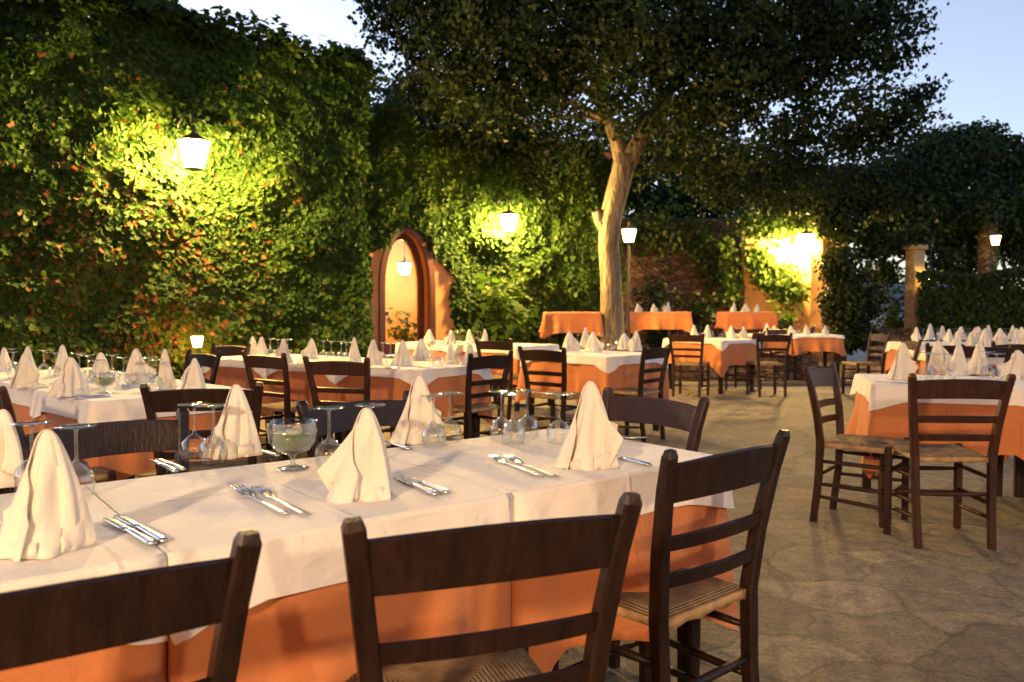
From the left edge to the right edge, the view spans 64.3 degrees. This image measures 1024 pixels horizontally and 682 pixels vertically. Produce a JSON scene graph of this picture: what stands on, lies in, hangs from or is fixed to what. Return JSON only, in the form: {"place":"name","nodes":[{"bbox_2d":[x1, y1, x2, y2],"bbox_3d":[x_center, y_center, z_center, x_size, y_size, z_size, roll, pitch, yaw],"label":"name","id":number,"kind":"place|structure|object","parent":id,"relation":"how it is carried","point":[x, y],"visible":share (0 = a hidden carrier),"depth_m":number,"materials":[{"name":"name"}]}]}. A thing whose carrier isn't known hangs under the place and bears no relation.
{"place":"outdoors","nodes":[
{"label":"outdoors","id":0,"kind":"place"},
{"bbox_2d":[88,0,1023,288],"label":"sky","id":1,"kind":"structure","parent":0,"point":[981,51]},
{"bbox_2d":[135,315,1023,681],"bbox_3d":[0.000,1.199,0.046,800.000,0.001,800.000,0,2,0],"label":"ground","id":2,"kind":"structure","parent":0,"point":[849,593],"depth_m":3.78,"materials":[{"name":"stone"}]},
{"bbox_2d":[0,386,116,493],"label":"chair","id":3,"kind":"object","parent":2,"relation":"on","point":[84,474],"visible":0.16,"depth_m":3.67,"materials":[{"name":"red wood"}]},
{"bbox_2d":[9,470,170,490],"bbox_3d":[-2.559,0.633,4.987,0.790,0.749,0.790,2,3,44],"label":"table","id":4,"kind":"object","parent":2,"relation":"on","point":[130,477],"depth_m":4.99,"materials":[{"name":"brown wood"}]},
{"bbox_2d":[12,403,37,434],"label":"tablecloth","id":5,"kind":"object","parent":4,"relation":"on","point":[22,413],"visible":0.03,"depth_m":4.55,"materials":[{"name":"orange fabric"}]},
{"bbox_2d":[0,374,180,416],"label":"top cloth","id":6,"kind":"object","parent":5,"relation":"on","point":[26,397],"visible":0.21,"depth_m":4.65,"materials":[{"name":"white fabric"}]},
{"bbox_2d":[7,353,38,388],"bbox_3d":[-2.708,0.163,4.516,0.165,0.193,0.103,-1,2,-21],"label":"folded napkin","id":7,"kind":"object","parent":6,"relation":"on","point":[26,375],"visible":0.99,"depth_m":4.49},
{"bbox_2d":[123,348,156,383],"bbox_3d":[-2.193,0.146,4.826,0.173,0.203,0.110,1,2,19],"label":"folded napkin","id":8,"kind":"object","parent":6,"relation":"on","point":[138,368],"visible":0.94,"depth_m":4.80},
{"bbox_2d":[15,408,189,473],"bbox_3d":[-1.077,0.669,2.330,0.474,0.886,0.514,2,3,44],"label":"chair","id":9,"kind":"object","parent":2,"relation":"on","point":[101,439],"visible":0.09,"depth_m":2.50,"materials":[{"name":"brown wood"}]},
{"bbox_2d":[0,529,261,681],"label":"chair","id":10,"kind":"object","parent":2,"relation":"on","point":[45,623],"visible":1,"depth_m":1.08,"materials":[{"name":"brown wood"}]},
{"bbox_2d":[20,39,351,355],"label":"building","id":11,"kind":"structure","parent":2,"relation":"on","point":[151,191],"depth_m":9.01,"materials":[{"name":"orange paint"}]},
{"bbox_2d":[174,111,211,171],"bbox_3d":[-3.613,-2.216,9.067,0.723,0.693,0.373,2,3,45],"label":"wall lantern","id":12,"kind":"object","parent":11,"relation":"attached to","point":[194,147],"depth_m":8.86,"materials":[{"name":"glass"}]},
{"bbox_2d":[0,0,391,379],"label":"ivy","id":13,"kind":"object","parent":11,"relation":"attached to","point":[269,273],"visible":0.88,"depth_m":9.22,"materials":[{"name":"green plant"}]},
{"bbox_2d":[183,349,221,383],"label":"chair","id":14,"kind":"object","parent":2,"relation":"on","point":[208,360],"visible":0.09,"depth_m":6.26,"materials":[{"name":"brown wood"}]},
{"bbox_2d":[140,381,270,475],"bbox_3d":[-1.374,0.614,3.767,0.514,0.886,0.474,0,2,-8],"label":"chair","id":15,"kind":"object","parent":2,"relation":"on","point":[155,402],"visible":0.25,"depth_m":3.55,"materials":[{"name":"brown wood"}]},
{"bbox_2d":[241,351,328,460],"bbox_3d":[-1.746,0.515,6.317,0.514,0.886,0.474,2,3,36],"label":"chair","id":16,"kind":"object","parent":2,"relation":"on","point":[287,406],"visible":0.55,"depth_m":6.14,"materials":[{"name":"red wood"}]},
{"bbox_2d":[265,418,332,449],"bbox_3d":[-2.186,0.536,7.479,0.840,0.749,0.790,2,3,35],"label":"table","id":17,"kind":"object","parent":2,"relation":"on","point":[271,421],"visible":0.09,"depth_m":6.99,"materials":[{"name":"brown wood"}]},
{"bbox_2d":[204,366,267,420],"bbox_3d":[-2.226,0.408,7.520,0.970,0.518,0.988,2,3,35],"label":"tablecloth","id":18,"kind":"object","parent":17,"relation":"on","point":[229,376],"visible":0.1,"depth_m":7.11,"materials":[{"name":"orange fabric"}]},
{"bbox_2d":[201,354,337,378],"bbox_3d":[-2.203,0.221,7.479,0.893,0.159,0.886,2,3,35],"label":"top cloth","id":19,"kind":"object","parent":18,"relation":"on","point":[232,361],"visible":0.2,"depth_m":7.19,"materials":[{"name":"white fabric"}]},
{"bbox_2d":[274,411,397,450],"bbox_3d":[-1.486,0.555,6.989,0.840,0.749,0.790,2,3,35],"label":"table","id":20,"kind":"object","parent":2,"relation":"on","point":[279,427],"visible":0.05,"depth_m":6.89,"materials":[{"name":"brown wood"}]},
{"bbox_2d":[267,370,336,420],"bbox_3d":[-1.490,0.429,6.978,0.850,0.518,0.987,2,3,35],"label":"tablecloth","id":21,"kind":"object","parent":20,"relation":"on","point":[299,387],"visible":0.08,"depth_m":6.66,"materials":[{"name":"orange fabric"}]},
{"bbox_2d":[303,356,395,451],"bbox_3d":[-1.111,0.539,5.691,0.514,0.886,0.474,1,2,20],"label":"chair","id":22,"kind":"object","parent":2,"relation":"on","point":[333,367],"visible":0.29,"depth_m":5.49,"materials":[{"name":"red wood"}]},
{"bbox_2d":[296,390,411,457],"bbox_3d":[-0.416,0.648,2.892,0.474,0.886,0.514,2,3,43],"label":"chair","id":23,"kind":"object","parent":2,"relation":"on","point":[390,412],"visible":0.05,"depth_m":2.97,"materials":[{"name":"brown wood"}]},
{"bbox_2d":[348,412,479,444],"bbox_3d":[-0.786,0.574,6.500,0.840,0.749,0.790,2,3,35],"label":"table","id":24,"kind":"object","parent":2,"relation":"on","point":[475,424],"visible":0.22,"depth_m":6.54,"materials":[{"name":"brown wood"}]},
{"bbox_2d":[336,374,493,426],"bbox_3d":[-0.744,0.448,6.479,0.937,0.518,0.987,2,3,35],"label":"tablecloth","id":25,"kind":"object","parent":24,"relation":"on","point":[385,388],"visible":0.2,"depth_m":6.17,"materials":[{"name":"orange fabric"}]},
{"bbox_2d":[334,361,492,384],"bbox_3d":[-0.768,0.260,6.475,0.895,0.160,0.889,2,3,35],"label":"top cloth","id":26,"kind":"object","parent":25,"relation":"on","point":[433,372],"visible":0.59,"depth_m":6.13,"materials":[{"name":"white fabric"}]},
{"bbox_2d":[367,77,577,145],"bbox_3d":[-1.066,-2.465,16.707,5.574,6.173,3.298,0,2,0],"label":"evergreen tree","id":27,"kind":"object","parent":2,"relation":"on","point":[376,107],"visible":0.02,"depth_m":15.85,"materials":[{"name":"green plant"}]},
{"bbox_2d":[442,350,512,440],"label":"chair","id":28,"kind":"object","parent":2,"relation":"on","point":[468,408],"visible":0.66,"depth_m":6.14,"materials":[{"name":"brown wood"}]},
{"bbox_2d":[369,129,612,358],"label":"arched house","id":29,"kind":"structure","parent":2,"relation":"on","point":[420,292],"depth_m":13.00,"materials":[{"name":"orange paint"}]},
{"bbox_2d":[385,307,416,341],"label":"potted plant","id":30,"kind":"object","parent":29,"relation":"in","point":[404,334],"visible":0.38,"depth_m":13.46,"materials":[{"name":"green plant"}]},
{"bbox_2d":[385,233,423,358],"bbox_3d":[-1.752,-0.507,12.881,0.796,2.415,0.118,-1,3,-31],"label":"archway","id":31,"kind":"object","parent":29,"relation":"in","point":[390,348],"depth_m":13.02,"materials":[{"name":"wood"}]},
{"bbox_2d":[363,102,627,349],"bbox_3d":[-0.184,-1.436,13.313,5.233,4.425,0.494,-1,3,-31],"label":"ivy","id":32,"kind":"object","parent":29,"relation":"attached to","point":[547,250],"visible":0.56,"depth_m":13.18,"materials":[{"name":"green plant"}]},
{"bbox_2d":[340,492,642,681],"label":"chair","id":33,"kind":"object","parent":2,"relation":"on","point":[443,559],"visible":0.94,"depth_m":1.33,"materials":[{"name":"brown wood"}]},
{"bbox_2d":[474,338,525,419],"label":"chair","id":34,"kind":"object","parent":2,"relation":"on","point":[493,345],"visible":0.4,"depth_m":8.90,"materials":[{"name":"brown wood"}]},
{"bbox_2d":[473,271,540,387],"bbox_3d":[-0.112,-0.141,12.601,1.040,1.907,0.956,1,3,30],"label":"shrub","id":35,"kind":"object","parent":2,"relation":"on","point":[506,324],"visible":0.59,"depth_m":12.51,"materials":[{"name":"green plant"}]},
{"bbox_2d":[493,385,549,410],"bbox_3d":[-0.079,0.432,10.160,0.990,0.749,0.790,2,3,38],"label":"table","id":36,"kind":"object","parent":2,"relation":"on","point":[495,398],"visible":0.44,"depth_m":10.15,"materials":[{"name":"brown wood"}]},
{"bbox_2d":[456,351,519,388],"bbox_3d":[-0.029,0.307,10.127,1.112,0.518,1.022,2,3,38],"label":"tablecloth","id":37,"kind":"object","parent":36,"relation":"on","point":[516,366],"visible":0.16,"depth_m":9.70,"materials":[{"name":"orange fabric"}]},
{"bbox_2d":[453,343,558,359],"bbox_3d":[-0.063,0.118,10.135,1.040,0.158,0.883,2,3,38],"label":"top cloth","id":38,"kind":"object","parent":37,"relation":"on","point":[458,348],"visible":0.45,"depth_m":9.90,"materials":[{"name":"white fabric"}]},
{"bbox_2d":[517,346,580,431],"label":"chair","id":39,"kind":"object","parent":2,"relation":"on","point":[543,355],"visible":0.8,"depth_m":7.01,"materials":[{"name":"brown wood"}]},
{"bbox_2d":[531,398,658,430],"bbox_3d":[0.813,0.508,8.214,0.840,0.749,1.140,-2,3,-42],"label":"table","id":40,"kind":"object","parent":2,"relation":"on","point":[655,427],"visible":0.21,"depth_m":8.33,"materials":[{"name":"brown wood"}]},
{"bbox_2d":[514,361,669,402],"bbox_3d":[0.811,0.382,8.209,1.077,0.517,1.332,-2,3,-42],"label":"tablecloth","id":41,"kind":"object","parent":40,"relation":"on","point":[579,376],"visible":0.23,"depth_m":7.81,"materials":[{"name":"orange fabric"}]},
{"bbox_2d":[520,349,667,373],"bbox_3d":[0.811,0.193,8.201,0.943,0.159,1.233,-2,3,-42],"label":"top cloth","id":42,"kind":"object","parent":41,"relation":"on","point":[607,362],"visible":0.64,"depth_m":7.70,"materials":[{"name":"white fabric"}]},
{"bbox_2d":[612,344,671,442],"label":"chair","id":43,"kind":"object","parent":2,"relation":"on","point":[649,354],"visible":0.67,"depth_m":7.33,"materials":[{"name":"brown wood"}]},
{"bbox_2d":[602,387,709,668],"bbox_3d":[0.382,0.643,3.020,0.474,0.886,0.514,-2,3,-40],"label":"chair","id":44,"kind":"object","parent":2,"relation":"on","point":[690,418],"visible":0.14,"depth_m":3.10,"materials":[{"name":"red wood"}]},
{"bbox_2d":[552,429,789,681],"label":"chair","id":45,"kind":"object","parent":2,"relation":"on","point":[665,604],"visible":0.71,"depth_m":2.02,"materials":[{"name":"brown wood"}]},
{"bbox_2d":[620,217,746,345],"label":"rubble wall","id":46,"kind":"structure","parent":2,"relation":"on","point":[685,282],"depth_m":17.44,"materials":[{"name":"stone"}]},
{"bbox_2d":[621,186,703,272],"bbox_3d":[2.921,-2.340,17.117,2.279,1.838,0.414,0,2,0],"label":"creeper","id":47,"kind":"object","parent":46,"relation":"attached to","point":[647,236],"visible":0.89,"depth_m":17.09,"materials":[{"name":"green plant"}]},
{"bbox_2d":[571,121,798,217],"bbox_3d":[3.620,-2.555,19.794,7.619,6.093,3.156,-1,2,-15],"label":"evergreen tree","id":48,"kind":"object","parent":2,"relation":"on","point":[660,191],"visible":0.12,"depth_m":18.96,"materials":[{"name":"green plant"}]},
{"bbox_2d":[667,332,709,397],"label":"chair","id":49,"kind":"object","parent":2,"relation":"on","point":[686,338],"visible":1,"depth_m":11.18,"materials":[{"name":"brown wood"}]},
{"bbox_2d":[677,619,700,681],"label":"table","id":50,"kind":"object","parent":2,"relation":"on","point":[688,632],"visible":0.01,"depth_m":2.43,"materials":[{"name":"brown wood"}]},
{"bbox_2d":[511,505,739,672],"bbox_3d":[0.136,0.603,2.504,0.894,0.517,0.944,-2,3,-38],"label":"tablecloth","id":51,"kind":"object","parent":50,"relation":"on","point":[539,599],"visible":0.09,"depth_m":2.12,"materials":[{"name":"orange fabric"}]},
{"bbox_2d":[387,428,733,521],"bbox_3d":[0.105,0.415,2.480,0.826,0.158,0.819,-2,3,-38],"label":"top cloth","id":52,"kind":"object","parent":51,"relation":"on","point":[570,493],"visible":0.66,"depth_m":2.22,"materials":[{"name":"white fabric"}]},
{"bbox_2d":[389,376,444,444],"bbox_3d":[-0.315,0.222,2.665,0.166,0.218,0.113,-1,2,-26],"label":"folded napkin","id":53,"kind":"object","parent":52,"relation":"on","point":[419,414],"visible":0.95,"depth_m":2.64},
{"bbox_2d":[553,381,622,471],"bbox_3d":[0.205,0.228,2.238,0.173,0.238,0.115,-1,2,-20],"label":"folded napkin","id":54,"kind":"object","parent":52,"relation":"on","point":[593,440],"visible":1,"depth_m":2.21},
{"bbox_2d":[668,363,754,393],"bbox_3d":[2.961,0.355,12.151,0.840,0.749,1.040,-2,3,-38],"label":"table","id":55,"kind":"object","parent":2,"relation":"on","point":[720,384],"visible":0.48,"depth_m":12.03,"materials":[{"name":"brown wood"}]},
{"bbox_2d":[665,342,760,376],"bbox_3d":[2.951,0.229,12.148,1.051,0.518,1.228,-2,3,-38],"label":"tablecloth","id":56,"kind":"object","parent":55,"relation":"on","point":[720,361],"visible":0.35,"depth_m":11.67,"materials":[{"name":"orange fabric"}]},
{"bbox_2d":[667,356,817,379],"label":"terrace","id":57,"kind":"structure","parent":2,"relation":"on","point":[811,363],"depth_m":13.83,"materials":[{"name":"stone"}]},
{"bbox_2d":[746,333,792,396],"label":"chair","id":58,"kind":"object","parent":2,"relation":"on","point":[773,338],"visible":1,"depth_m":11.16,"materials":[{"name":"brown wood"}]},
{"bbox_2d":[740,227,815,353],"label":"plastered wall","id":59,"kind":"structure","parent":2,"relation":"on","point":[790,252],"depth_m":17.00,"materials":[{"name":"paint"}]},
{"bbox_2d":[667,204,742,293],"bbox_3d":[4.088,-1.924,17.123,1.663,1.931,0.466,0,2,0],"label":"creeper","id":60,"kind":"object","parent":59,"relation":"attached to","point":[707,251],"visible":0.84,"depth_m":17.10,"materials":[{"name":"green plant"}]},
{"bbox_2d":[715,231,748,308],"bbox_3d":[4.555,-1.438,16.939,0.570,1.721,0.544,2,3,44],"label":"creeper","id":61,"kind":"object","parent":59,"relation":"attached to","point":[731,286],"visible":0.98,"depth_m":16.90,"materials":[{"name":"green plant"}]},
{"bbox_2d":[736,237,810,315],"bbox_3d":[5.421,-1.345,16.802,1.636,1.676,0.444,0,2,0],"label":"creeper","id":62,"kind":"object","parent":59,"relation":"attached to","point":[776,281],"visible":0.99,"depth_m":16.75,"materials":[{"name":"green plant"}]},
{"bbox_2d":[727,199,855,249],"bbox_3d":[5.751,-2.495,16.708,2.747,1.350,0.514,0,2,0],"label":"creeper","id":63,"kind":"object","parent":59,"relation":"attached to","point":[760,225],"visible":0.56,"depth_m":16.67,"materials":[{"name":"green plant"}]},
{"bbox_2d":[794,352,839,379],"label":"table","id":64,"kind":"object","parent":2,"relation":"on","point":[837,359],"visible":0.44,"depth_m":13.80,"materials":[{"name":"brown wood"}]},
{"bbox_2d":[781,337,846,356],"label":"tablecloth","id":65,"kind":"object","parent":64,"relation":"on","point":[828,345],"visible":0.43,"depth_m":13.71,"materials":[{"name":"orange fabric"}]},
{"bbox_2d":[809,238,835,361],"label":"stone pillar","id":66,"kind":"structure","parent":2,"relation":"on","point":[819,245],"depth_m":16.09,"materials":[{"name":"paint"}]},
{"bbox_2d":[739,155,919,361],"bbox_3d":[6.061,-1.455,15.182,3.451,4.234,2.055,0,2,0],"label":"olive tree","id":67,"kind":"object","parent":2,"relation":"on","point":[848,303],"visible":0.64,"depth_m":14.90,"materials":[{"name":"green plant"}]},
{"bbox_2d":[803,362,909,534],"bbox_3d":[1.958,0.580,4.635,0.474,0.886,0.514,2,3,38],"label":"chair","id":68,"kind":"object","parent":2,"relation":"on","point":[841,441],"visible":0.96,"depth_m":4.57,"materials":[{"name":"red wood"}]},
{"bbox_2d":[841,332,890,393],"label":"chair","id":69,"kind":"object","parent":2,"relation":"on","point":[885,338],"visible":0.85,"depth_m":11.44,"materials":[{"name":"red wood"}]},
{"bbox_2d":[869,260,904,327],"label":"shrub","id":70,"kind":"object","parent":2,"relation":"on","point":[892,320],"visible":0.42,"depth_m":15.87,"materials":[{"name":"green plant"}]},
{"bbox_2d":[870,328,909,362],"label":"wall","id":71,"kind":"structure","parent":2,"relation":"on","point":[898,334],"depth_m":15.16,"materials":[{"name":"stone"}]},
{"bbox_2d":[902,244,927,340],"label":"stone pillar","id":72,"kind":"structure","parent":2,"relation":"on","point":[914,258],"depth_m":15.07,"materials":[{"name":"stone"}]},
{"bbox_2d":[862,455,1003,512],"bbox_3d":[2.664,0.631,5.035,0.890,0.749,0.790,1,2,16],"label":"table","id":73,"kind":"object","parent":2,"relation":"on","point":[866,482],"visible":0.2,"depth_m":5.24,"materials":[{"name":"brown wood"}]},
{"bbox_2d":[845,391,1023,477],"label":"tablecloth","id":74,"kind":"object","parent":73,"relation":"on","point":[892,421],"visible":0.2,"depth_m":4.67,"materials":[{"name":"orange fabric"}]},
{"bbox_2d":[850,374,1023,410],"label":"top cloth","id":75,"kind":"object","parent":74,"relation":"on","point":[876,394],"visible":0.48,"depth_m":4.73,"materials":[{"name":"white fabric"}]},
{"bbox_2d":[885,343,917,379],"bbox_3d":[2.406,0.124,5.043,0.167,0.229,0.111,0,2,4],"label":"folded napkin","id":76,"kind":"object","parent":75,"relation":"on","point":[904,365],"visible":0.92,"depth_m":5.01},
{"bbox_2d":[945,344,969,375],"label":"folded napkin","id":77,"kind":"object","parent":75,"relation":"on","point":[957,365],"visible":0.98,"depth_m":5.36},
{"bbox_2d":[967,340,988,374],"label":"folded napkin","id":78,"kind":"object","parent":75,"relation":"on","point":[977,362],"visible":0.89,"depth_m":5.46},
{"bbox_2d":[997,350,1023,379],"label":"folded napkin","id":79,"kind":"object","parent":75,"relation":"on","point":[1014,364],"visible":0.84,"depth_m":5.07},
{"bbox_2d":[854,115,1023,290],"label":"pergola vine","id":80,"kind":"object","parent":2,"relation":"on","point":[945,212],"visible":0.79,"depth_m":15.87,"materials":[{"name":"green plant"}]},
{"bbox_2d":[879,373,1015,549],"bbox_3d":[2.233,0.595,4.255,0.514,0.886,0.474,0,2,3],"label":"chair","id":81,"kind":"object","parent":2,"relation":"on","point":[917,453],"visible":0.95,"depth_m":4.09,"materials":[{"name":"red wood"}]},
{"bbox_2d":[915,265,1023,341],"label":"hedge","id":82,"kind":"object","parent":2,"relation":"on","point":[966,303],"visible":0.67,"depth_m":14.44,"materials":[{"name":"green plant"}]},
{"bbox_2d":[973,222,1002,288],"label":"stone pillar","id":83,"kind":"structure","parent":2,"relation":"on","point":[988,253],"depth_m":15.45,"materials":[{"name":"brown stone"}]},
{"bbox_2d":[631,346,815,356],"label":"terrace paving","id":84,"kind":"structure","parent":0,"point":[768,353],"depth_m":14.15,"materials":[{"name":"stone"}]},
{"bbox_2d":[546,335,598,343],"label":"table","id":85,"kind":"object","parent":84,"relation":"on","point":[548,339],"visible":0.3,"depth_m":12.79,"materials":[{"name":"brown wood"}]},
{"bbox_2d":[538,312,604,338],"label":"tablecloth","id":86,"kind":"object","parent":85,"relation":"on","point":[552,323],"visible":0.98,"depth_m":12.73,"materials":[{"name":"orange fabric"}]},
{"bbox_2d":[343,0,952,351],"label":"courtyard tree","id":87,"kind":"object","parent":84,"relation":"on","point":[676,50],"visible":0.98,"depth_m":11.62,"materials":[{"name":"green plant"}]},
{"bbox_2d":[631,267,686,347],"bbox_3d":[2.944,-0.658,16.650,1.056,1.704,1.067,2,3,44],"label":"shrub","id":88,"kind":"object","parent":84,"relation":"on","point":[656,337],"visible":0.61,"depth_m":16.54,"materials":[{"name":"green plant"}]},
{"bbox_2d":[630,329,688,351],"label":"table","id":89,"kind":"object","parent":84,"relation":"on","point":[679,332],"visible":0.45,"depth_m":15.67,"materials":[{"name":"brown wood"}]},
{"bbox_2d":[625,312,692,333],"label":"tablecloth","id":90,"kind":"object","parent":89,"relation":"on","point":[639,321],"visible":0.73,"depth_m":14.98,"materials":[{"name":"orange fabric"}]},
{"bbox_2d":[677,290,725,336],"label":"shrub","id":91,"kind":"object","parent":84,"relation":"on","point":[699,318],"visible":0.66,"depth_m":16.44,"materials":[{"name":"green plant"}]},
{"bbox_2d":[719,329,763,337],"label":"table","id":92,"kind":"object","parent":84,"relation":"on","point":[720,333],"visible":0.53,"depth_m":15.87,"materials":[{"name":"brown wood"}]},
{"bbox_2d":[714,312,777,333],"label":"tablecloth","id":93,"kind":"object","parent":92,"relation":"on","point":[725,321],"visible":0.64,"depth_m":15.18,"materials":[{"name":"orange fabric"}]},
{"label":"table","id":94,"kind":"object","parent":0,"visible":0},
{"bbox_2d":[0,641,166,681],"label":"tablecloth","id":95,"kind":"object","parent":94,"relation":"on","point":[136,663],"visible":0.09,"depth_m":1.39,"materials":[{"name":"orange fabric"}]},
{"bbox_2d":[0,485,167,644],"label":"top cloth","id":96,"kind":"object","parent":95,"relation":"on","point":[115,550],"visible":0.4,"depth_m":1.42,"materials":[{"name":"white fabric"}]},
{"bbox_2d":[0,409,23,487],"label":"folded napkin","id":97,"kind":"object","parent":96,"relation":"on","point":[11,457],"visible":0.86,"depth_m":2.00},
{"bbox_2d":[0,429,96,561],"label":"folded napkin","id":98,"kind":"object","parent":96,"relation":"on","point":[46,514],"visible":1,"depth_m":1.45,"materials":[{"name":"fabric"}]},
{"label":"table","id":99,"kind":"object","parent":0,"visible":0},
{"bbox_2d":[166,558,510,681],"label":"tablecloth","id":100,"kind":"object","parent":99,"relation":"on","point":[305,636],"visible":0.06,"depth_m":1.61,"materials":[{"name":"orange fabric"}]},
{"bbox_2d":[85,455,513,644],"bbox_3d":[-0.530,0.434,1.984,0.780,0.159,0.809,-2,3,-38],"label":"top cloth","id":101,"kind":"object","parent":100,"relation":"on","point":[198,516],"visible":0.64,"depth_m":1.78,"materials":[{"name":"white fabric"}]},
{"bbox_2d":[201,384,262,459],"bbox_3d":[-0.835,0.234,2.412,0.113,0.213,0.151,2,3,45],"label":"folded napkin","id":102,"kind":"object","parent":101,"relation":"on","point":[235,428],"visible":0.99,"depth_m":2.39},
{"bbox_2d":[266,419,317,471],"bbox_3d":[-0.597,0.283,2.216,0.135,0.130,0.135,0,2,0],"label":"goblet","id":103,"kind":"object","parent":101,"relation":"on","point":[294,438],"visible":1,"depth_m":2.18,"materials":[{"name":"clear glass"}]},
{"bbox_2d":[317,408,392,503],"bbox_3d":[-0.362,0.258,1.876,0.172,0.208,0.116,0,2,-5],"label":"folded napkin","id":104,"kind":"object","parent":101,"relation":"on","point":[355,466],"visible":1,"depth_m":1.86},
{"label":"table","id":105,"kind":"object","parent":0,"visible":0},
{"bbox_2d":[37,411,259,483],"bbox_3d":[-1.957,0.530,4.380,0.896,0.518,0.991,2,3,44],"label":"tablecloth","id":106,"kind":"object","parent":105,"relation":"on","point":[124,466],"visible":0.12,"depth_m":4.06,"materials":[{"name":"orange fabric"}]},
{"bbox_2d":[33,381,261,423],"bbox_3d":[-1.966,0.341,4.402,0.842,0.158,0.887,2,3,44],"label":"top cloth","id":107,"kind":"object","parent":106,"relation":"on","point":[124,402],"visible":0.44,"depth_m":4.02,"materials":[{"name":"white fabric"}]},
{"bbox_2d":[46,357,89,396],"bbox_3d":[-2.235,0.179,4.087,0.114,0.194,0.178,1,2,24],"label":"folded napkin","id":108,"kind":"object","parent":107,"relation":"on","point":[69,381],"visible":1,"depth_m":4.07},
{"bbox_2d":[156,349,176,388],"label":"folded napkin","id":109,"kind":"object","parent":107,"relation":"on","point":[165,374],"visible":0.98,"depth_m":4.49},
{"bbox_2d":[180,358,205,388],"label":"folded napkin","id":110,"kind":"object","parent":107,"relation":"on","point":[192,377],"visible":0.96,"depth_m":4.42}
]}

